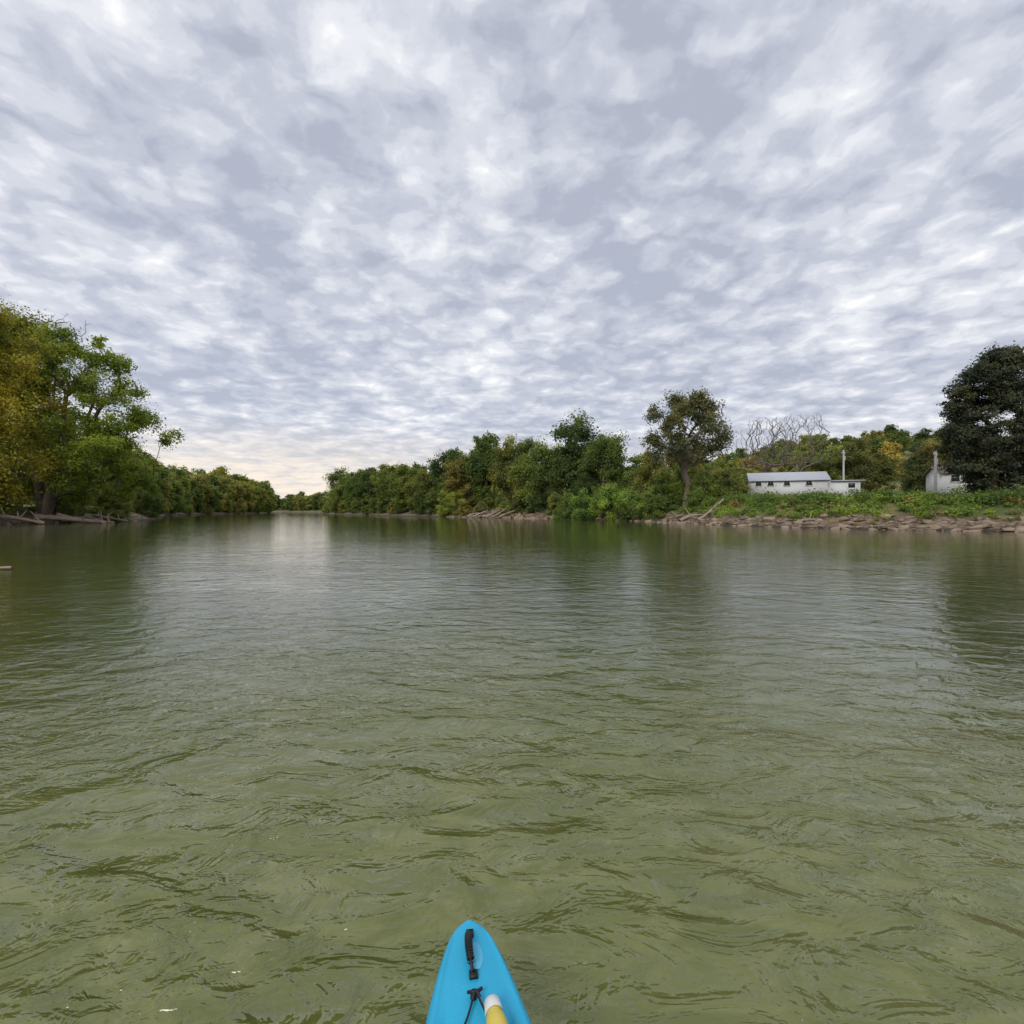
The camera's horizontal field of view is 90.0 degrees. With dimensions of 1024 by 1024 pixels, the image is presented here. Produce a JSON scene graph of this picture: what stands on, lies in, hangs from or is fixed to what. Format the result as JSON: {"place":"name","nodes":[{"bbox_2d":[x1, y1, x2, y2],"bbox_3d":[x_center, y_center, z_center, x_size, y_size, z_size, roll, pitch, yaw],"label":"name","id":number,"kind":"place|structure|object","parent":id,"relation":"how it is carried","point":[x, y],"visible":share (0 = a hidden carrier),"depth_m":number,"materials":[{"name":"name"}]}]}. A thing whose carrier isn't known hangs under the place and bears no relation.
{"place":"outdoors","nodes":[
{"label":"outdoors","id":0,"kind":"place"},
{"bbox_2d":[0,512,1023,1023],"bbox_3d":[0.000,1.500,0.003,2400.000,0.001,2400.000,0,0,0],"label":"river water","id":1,"kind":"structure","parent":0,"point":[292,768],"depth_m":2.97,"materials":[{"name":"green liquid"}]},
{"bbox_2d":[0,566,12,568],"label":"driftwood log","id":2,"kind":"object","parent":1,"relation":"in","point":[7,567],"visible":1,"depth_m":13.05,"materials":[{"name":"grey wood"}]},
{"bbox_2d":[0,509,44,523],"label":"driftwood log","id":3,"kind":"object","parent":1,"relation":"on","point":[17,517],"visible":0.97,"depth_m":56.50,"materials":[{"name":"grey wood"}]},
{"bbox_2d":[36,514,106,522],"bbox_3d":[-52.770,0.865,61.462,6.921,1.281,1.780,0,0,-16],"label":"driftwood log","id":4,"kind":"object","parent":1,"relation":"on","point":[51,517],"visible":0.94,"depth_m":61.34,"materials":[{"name":"wood"}]},
{"bbox_2d":[54,511,114,522],"bbox_3d":[-54.901,0.616,64.751,8.767,1.654,1.904,0,0,7],"label":"driftwood log","id":5,"kind":"object","parent":1,"relation":"on","point":[60,514],"visible":0.57,"depth_m":64.41,"materials":[{"name":"wood"}]},
{"bbox_2d":[92,511,128,521],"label":"driftwood log","id":6,"kind":"object","parent":1,"relation":"on","point":[99,516],"visible":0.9,"depth_m":69.90,"materials":[{"name":"wood"}]},
{"bbox_2d":[426,920,531,1023],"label":"kayak","id":7,"kind":"object","parent":1,"relation":"on","point":[473,974],"visible":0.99,"depth_m":1.29,"materials":[{"name":"plastic"}]},
{"bbox_2d":[484,994,507,1023],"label":"bottle","id":8,"kind":"object","parent":7,"relation":"in","point":[494,1012],"visible":1,"depth_m":1.18,"materials":[{"name":"yellow plastic"}]},
{"bbox_2d":[485,508,500,517],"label":"driftwood log","id":9,"kind":"object","parent":1,"relation":"on","point":[492,513],"visible":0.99,"depth_m":110.83,"materials":[{"name":"wood"}]},
{"bbox_2d":[491,507,505,517],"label":"driftwood log","id":10,"kind":"object","parent":1,"relation":"in","point":[492,516],"visible":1,"depth_m":111.08,"materials":[{"name":"wood"}]},
{"bbox_2d":[0,451,1023,531],"bbox_3d":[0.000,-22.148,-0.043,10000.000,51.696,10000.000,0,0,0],"label":"ground","id":11,"kind":"structure","parent":0,"point":[1001,511],"depth_m":48.39,"materials":[{"name":"brown soil"}]},
{"bbox_2d":[0,494,17,513],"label":"riverside shrub","id":12,"kind":"object","parent":11,"relation":"on","point":[9,505],"visible":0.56,"depth_m":57.89,"materials":[{"name":"green plant"}]},
{"bbox_2d":[0,285,78,516],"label":"sycamore tree","id":13,"kind":"object","parent":11,"relation":"on","point":[13,364],"visible":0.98,"depth_m":56.50,"materials":[{"name":"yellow plant"}]},
{"bbox_2d":[1,304,86,506],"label":"sycamore tree","id":14,"kind":"object","parent":11,"relation":"on","point":[27,323],"visible":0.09,"depth_m":68.48,"materials":[{"name":"green plant"}]},
{"bbox_2d":[31,496,85,522],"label":"riverside shrub","id":15,"kind":"object","parent":11,"relation":"on","point":[70,509],"visible":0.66,"depth_m":65.94,"materials":[{"name":"green plant"}]},
{"bbox_2d":[42,478,97,509],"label":"riverside shrub","id":16,"kind":"object","parent":11,"relation":"on","point":[90,499],"visible":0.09,"depth_m":71.52,"materials":[{"name":"green plant"}]},
{"bbox_2d":[3,515,153,524],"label":"riverbank rocks","id":17,"kind":"object","parent":11,"relation":"on","point":[8,522],"visible":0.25,"depth_m":65.99,"materials":[{"name":"stone"}]},
{"bbox_2d":[0,310,184,522],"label":"sycamore tree","id":18,"kind":"object","parent":11,"relation":"on","point":[104,438],"visible":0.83,"depth_m":63.22,"materials":[{"name":"green plant"}]},
{"bbox_2d":[12,502,194,513],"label":"riverbank undergrowth","id":19,"kind":"object","parent":11,"relation":"on","point":[96,509],"visible":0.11,"depth_m":74.51,"materials":[{"name":"green plant"}]},
{"bbox_2d":[92,483,137,511],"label":"riverside shrub","id":20,"kind":"object","parent":11,"relation":"on","point":[122,500],"visible":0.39,"depth_m":79.03,"materials":[{"name":"green plant"}]},
{"bbox_2d":[98,498,134,520],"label":"riverside shrub","id":21,"kind":"object","parent":11,"relation":"on","point":[120,506],"visible":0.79,"depth_m":74.46,"materials":[{"name":"green plant"}]},
{"bbox_2d":[319,470,350,509],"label":"maple tree","id":22,"kind":"object","parent":11,"relation":"on","point":[334,500],"visible":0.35,"depth_m":218.25,"materials":[{"name":"green plant"}]},
{"bbox_2d":[321,467,348,511],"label":"maple tree","id":23,"kind":"object","parent":11,"relation":"on","point":[333,478],"visible":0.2,"depth_m":235.53,"materials":[{"name":"green plant"}]},
{"bbox_2d":[343,472,361,510],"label":"maple tree","id":24,"kind":"object","parent":11,"relation":"on","point":[347,484],"visible":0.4,"depth_m":200.80,"materials":[{"name":"green plant"}]},
{"bbox_2d":[350,470,379,512],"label":"maple tree","id":25,"kind":"object","parent":11,"relation":"on","point":[364,481],"visible":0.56,"depth_m":185.32,"materials":[{"name":"green plant"}]},
{"bbox_2d":[369,462,395,504],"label":"maple tree","id":26,"kind":"object","parent":11,"relation":"on","point":[382,486],"visible":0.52,"depth_m":170.68,"materials":[{"name":"green plant"}]},
{"bbox_2d":[386,462,420,509],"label":"maple tree","id":27,"kind":"object","parent":11,"relation":"on","point":[399,478],"visible":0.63,"depth_m":157.74,"materials":[{"name":"green plant"}]},
{"bbox_2d":[399,464,438,507],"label":"maple tree","id":28,"kind":"object","parent":11,"relation":"on","point":[426,484],"visible":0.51,"depth_m":150.97,"materials":[{"name":"green plant"}]},
{"bbox_2d":[425,446,467,506],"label":"maple tree","id":29,"kind":"object","parent":11,"relation":"on","point":[436,468],"visible":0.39,"depth_m":139.25,"materials":[{"name":"green plant"}]},
{"bbox_2d":[329,504,589,515],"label":"riverbank undergrowth","id":30,"kind":"object","parent":11,"relation":"on","point":[471,508],"visible":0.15,"depth_m":127.73,"materials":[{"name":"green plant"}]},
{"bbox_2d":[440,454,484,506],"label":"maple tree","id":31,"kind":"object","parent":11,"relation":"on","point":[455,476],"visible":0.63,"depth_m":131.95,"materials":[{"name":"green plant"}]},
{"bbox_2d":[460,430,511,506],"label":"maple tree","id":32,"kind":"object","parent":11,"relation":"on","point":[475,467],"visible":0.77,"depth_m":125.82,"materials":[{"name":"green plant"}]},
{"bbox_2d":[486,434,534,506],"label":"maple tree","id":33,"kind":"object","parent":11,"relation":"on","point":[503,456],"visible":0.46,"depth_m":118.22,"materials":[{"name":"green plant"}]},
{"bbox_2d":[21,404,1000,519],"bbox_3d":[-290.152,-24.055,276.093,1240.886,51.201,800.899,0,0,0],"label":"distant trees","id":34,"kind":"object","parent":11,"relation":"on","point":[184,490],"visible":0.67,"depth_m":189.25,"materials":[{"name":"green plant"}]},
{"bbox_2d":[502,434,572,511],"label":"maple tree","id":35,"kind":"object","parent":11,"relation":"on","point":[535,474],"visible":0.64,"depth_m":108.63,"materials":[{"name":"green plant"}]},
{"bbox_2d":[552,492,577,519],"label":"willow shrub","id":36,"kind":"object","parent":11,"relation":"on","point":[563,514],"visible":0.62,"depth_m":91.66,"materials":[{"name":"green plant"}]},
{"bbox_2d":[545,408,603,500],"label":"maple tree","id":37,"kind":"object","parent":11,"relation":"on","point":[576,433],"visible":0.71,"depth_m":101.46,"materials":[{"name":"green plant"}]},
{"bbox_2d":[568,487,600,519],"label":"willow shrub","id":38,"kind":"object","parent":11,"relation":"on","point":[583,512],"visible":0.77,"depth_m":86.00,"materials":[{"name":"green plant"}]},
{"bbox_2d":[576,427,630,489],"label":"maple tree","id":39,"kind":"object","parent":11,"relation":"on","point":[618,439],"visible":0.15,"depth_m":99.67,"materials":[{"name":"green plant"}]},
{"bbox_2d":[578,434,630,497],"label":"maple tree","id":40,"kind":"object","parent":11,"relation":"on","point":[613,458],"visible":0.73,"depth_m":94.73,"materials":[{"name":"green plant"}]},
{"bbox_2d":[587,482,630,520],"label":"willow shrub","id":41,"kind":"object","parent":11,"relation":"on","point":[603,502],"visible":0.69,"depth_m":80.62,"materials":[{"name":"green plant"}]},
{"bbox_2d":[612,486,651,519],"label":"willow shrub","id":42,"kind":"object","parent":11,"relation":"on","point":[624,497],"visible":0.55,"depth_m":76.87,"materials":[{"name":"green plant"}]},
{"bbox_2d":[632,490,664,520],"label":"willow shrub","id":43,"kind":"object","parent":11,"relation":"on","point":[650,499],"visible":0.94,"depth_m":73.14,"materials":[{"name":"green plant"}]},
{"bbox_2d":[625,449,677,498],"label":"maple tree","id":44,"kind":"object","parent":11,"relation":"on","point":[648,468],"visible":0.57,"depth_m":90.13,"materials":[{"name":"green plant"}]},
{"bbox_2d":[639,475,684,515],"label":"willow shrub","id":45,"kind":"object","parent":11,"relation":"on","point":[663,486],"visible":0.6,"depth_m":74.67,"materials":[{"name":"green plant"}]},
{"bbox_2d":[669,454,704,497],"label":"maple tree","id":46,"kind":"object","parent":11,"relation":"on","point":[679,475],"visible":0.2,"depth_m":89.33,"materials":[{"name":"green plant"}]},
{"bbox_2d":[638,385,738,510],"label":"cottonwood tree","id":47,"kind":"object","parent":11,"relation":"on","point":[686,408],"visible":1,"depth_m":69.52,"materials":[{"name":"green plant"}]},
{"bbox_2d":[678,507,704,521],"bbox_3d":[22.107,0.297,63.139,4.333,1.943,1.248,0,0,-21],"label":"fallen trunk","id":48,"kind":"object","parent":11,"relation":"on","point":[686,517],"visible":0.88,"depth_m":62.80,"materials":[{"name":"grey wood"}]},
{"bbox_2d":[679,466,708,496],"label":"willow shrub","id":49,"kind":"object","parent":11,"relation":"on","point":[692,472],"visible":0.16,"depth_m":83.58,"materials":[{"name":"green plant"}]},
{"bbox_2d":[683,487,710,508],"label":"willow shrub","id":50,"kind":"object","parent":11,"relation":"on","point":[696,494],"visible":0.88,"depth_m":66.55,"materials":[{"name":"green plant"}]},
{"bbox_2d":[687,472,730,498],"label":"willow shrub","id":51,"kind":"object","parent":11,"relation":"on","point":[697,481],"visible":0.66,"depth_m":69.15,"materials":[{"name":"green plant"}]},
{"bbox_2d":[697,466,723,479],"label":"maple tree","id":52,"kind":"object","parent":11,"relation":"on","point":[709,469],"visible":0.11,"depth_m":96.80,"materials":[{"name":"green plant"}]},
{"bbox_2d":[704,464,738,485],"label":"willow shrub","id":53,"kind":"object","parent":11,"relation":"on","point":[714,473],"visible":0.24,"depth_m":86.20,"materials":[{"name":"green plant"}]},
{"bbox_2d":[708,470,746,496],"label":"willow shrub","id":54,"kind":"object","parent":11,"relation":"on","point":[727,480],"visible":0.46,"depth_m":70.78,"materials":[{"name":"green plant"}]},
{"bbox_2d":[447,511,1023,531],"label":"riverbank rocks","id":55,"kind":"object","parent":11,"relation":"on","point":[985,522],"visible":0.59,"depth_m":42.86,"materials":[{"name":"stone"}]},
{"bbox_2d":[498,510,513,517],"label":"driftwood log","id":56,"kind":"object","parent":55,"relation":"on","point":[502,515],"visible":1,"depth_m":109.29,"materials":[{"name":"grey wood"}]},
{"bbox_2d":[696,499,723,520],"bbox_3d":[23.562,-0.230,60.349,4.439,2.796,0.931,0,0,-23],"label":"fallen trunk","id":57,"kind":"object","parent":55,"relation":"on","point":[709,511],"visible":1,"depth_m":60.27,"materials":[{"name":"wood"}]},
{"bbox_2d":[722,472,755,494],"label":"willow shrub","id":58,"kind":"object","parent":11,"relation":"on","point":[748,482],"visible":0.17,"depth_m":74.77,"materials":[{"name":"green plant"}]},
{"bbox_2d":[731,467,747,494],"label":"maple tree","id":59,"kind":"object","parent":11,"relation":"on","point":[741,475],"visible":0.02,"depth_m":100.36,"materials":[{"name":"green plant"}]},
{"bbox_2d":[736,417,793,472],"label":"bare tree","id":60,"kind":"object","parent":11,"relation":"on","point":[766,466],"visible":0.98,"depth_m":91.47,"materials":[{"name":"grey plant"}]},
{"bbox_2d":[748,480,827,496],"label":"walls","id":61,"kind":"structure","parent":11,"relation":"on","point":[795,486],"depth_m":73.39,"materials":[{"name":"white"}]},
{"bbox_2d":[756,481,811,485],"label":"windows","id":62,"kind":"structure","parent":61,"relation":"attached to","point":[786,483],"depth_m":73.64,"materials":[{"name":"black glass"}]},
{"bbox_2d":[755,480,812,486],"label":"window frames","id":63,"kind":"structure","parent":61,"relation":"attached to","point":[783,483],"depth_m":74.18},
{"bbox_2d":[745,471,830,482],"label":"roof","id":64,"kind":"structure","parent":61,"relation":"on","point":[791,476],"depth_m":74.43,"materials":[{"name":"metal"}]},
{"bbox_2d":[771,414,829,471],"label":"bare tree","id":65,"kind":"object","parent":11,"relation":"on","point":[798,461],"visible":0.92,"depth_m":93.51,"materials":[{"name":"grey plant"}]},
{"bbox_2d":[795,505,826,521],"bbox_3d":[27.496,0.241,47.173,2.740,1.775,1.116,0,0,32],"label":"driftwood log","id":66,"kind":"object","parent":11,"relation":"on","point":[805,519],"visible":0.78,"depth_m":46.96,"materials":[{"name":"wood"}]},
{"bbox_2d":[805,456,840,480],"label":"maple tree","id":67,"kind":"object","parent":11,"relation":"on","point":[826,465],"visible":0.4,"depth_m":97.19,"materials":[{"name":"green plant"}]},
{"bbox_2d":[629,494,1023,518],"bbox_3d":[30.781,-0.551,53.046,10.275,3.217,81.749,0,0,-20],"label":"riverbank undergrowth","id":68,"kind":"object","parent":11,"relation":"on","point":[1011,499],"visible":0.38,"depth_m":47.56,"materials":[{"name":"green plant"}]},
{"bbox_2d":[632,482,1023,520],"bbox_3d":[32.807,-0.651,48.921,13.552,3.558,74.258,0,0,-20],"label":"riverbank undergrowth","id":69,"kind":"object","parent":11,"relation":"on","point":[770,509],"visible":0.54,"depth_m":45.79,"materials":[{"name":"green plant"}]},
{"bbox_2d":[842,450,845,479],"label":"utility pole","id":70,"kind":"object","parent":11,"relation":"on","point":[843,471],"visible":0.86,"depth_m":79.88,"materials":[{"name":"grey wood"}]},
{"bbox_2d":[828,481,860,495],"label":"annex walls","id":71,"kind":"structure","parent":11,"relation":"on","point":[836,486],"depth_m":72.21,"materials":[{"name":"white paint"}]},
{"bbox_2d":[848,483,854,487],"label":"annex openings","id":72,"kind":"object","parent":71,"relation":"in","point":[850,485],"visible":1,"depth_m":71.79,"materials":[{"name":"black glass"}]},
{"bbox_2d":[672,510,1021,524],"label":"riverbank weeds","id":73,"kind":"object","parent":11,"relation":"on","point":[1011,512],"visible":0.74,"depth_m":42.56,"materials":[{"name":"green plant"}]},
{"bbox_2d":[830,436,879,488],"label":"maple tree","id":74,"kind":"object","parent":11,"relation":"on","point":[861,455],"visible":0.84,"depth_m":95.84,"materials":[{"name":"green plant"}]},
{"bbox_2d":[857,453,902,491],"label":"maple tree","id":75,"kind":"object","parent":11,"relation":"on","point":[886,468],"visible":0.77,"depth_m":97.61,"materials":[{"name":"green plant"}]},
{"bbox_2d":[901,439,939,489],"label":"maple tree","id":76,"kind":"object","parent":11,"relation":"on","point":[921,458],"visible":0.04,"depth_m":102.61,"materials":[{"name":"green plant"}]},
{"bbox_2d":[895,437,947,492],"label":"maple tree","id":77,"kind":"object","parent":11,"relation":"on","point":[912,475],"visible":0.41,"depth_m":97.99,"materials":[{"name":"green plant"}]},
{"bbox_2d":[933,450,937,492],"bbox_3d":[47.800,-3.995,57.792,1.192,6.000,0.315,0,0,-23],"label":"utility pole","id":78,"kind":"object","parent":11,"relation":"on","point":[935,453],"visible":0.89,"depth_m":57.68,"materials":[{"name":"grey wood"}]},
{"bbox_2d":[916,422,978,484],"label":"maple tree","id":79,"kind":"object","parent":11,"relation":"on","point":[929,447],"visible":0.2,"depth_m":84.09,"materials":[{"name":"green plant"}]},
{"bbox_2d":[922,465,1021,493],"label":"white cottage","id":80,"kind":"structure","parent":11,"relation":"on","point":[945,480],"depth_m":62.47,"materials":[{"name":"white paint"}]},
{"bbox_2d":[951,475,958,481],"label":"windows","id":81,"kind":"structure","parent":80,"relation":"in","point":[956,479],"depth_m":61.96,"materials":[{"name":"grey glass"}]},
{"bbox_2d":[929,340,1023,494],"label":"cedar tree","id":82,"kind":"object","parent":11,"relation":"on","point":[1002,387],"visible":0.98,"depth_m":45.58,"materials":[{"name":"green plant"}]},
{"bbox_2d":[1002,418,1023,462],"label":"maple tree","id":83,"kind":"object","parent":11,"relation":"on","point":[1006,428],"visible":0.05,"depth_m":71.77,"materials":[{"name":"green plant"}]},
{"bbox_2d":[0,0,1023,498],"label":"sky","id":84,"kind":"structure","parent":0,"point":[320,236],"materials":[{"name":"grey"}]},
{"bbox_2d":[830,480,865,480],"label":"annex roof","id":85,"kind":"structure","parent":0,"point":[847,480],"depth_m":71.72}
]}

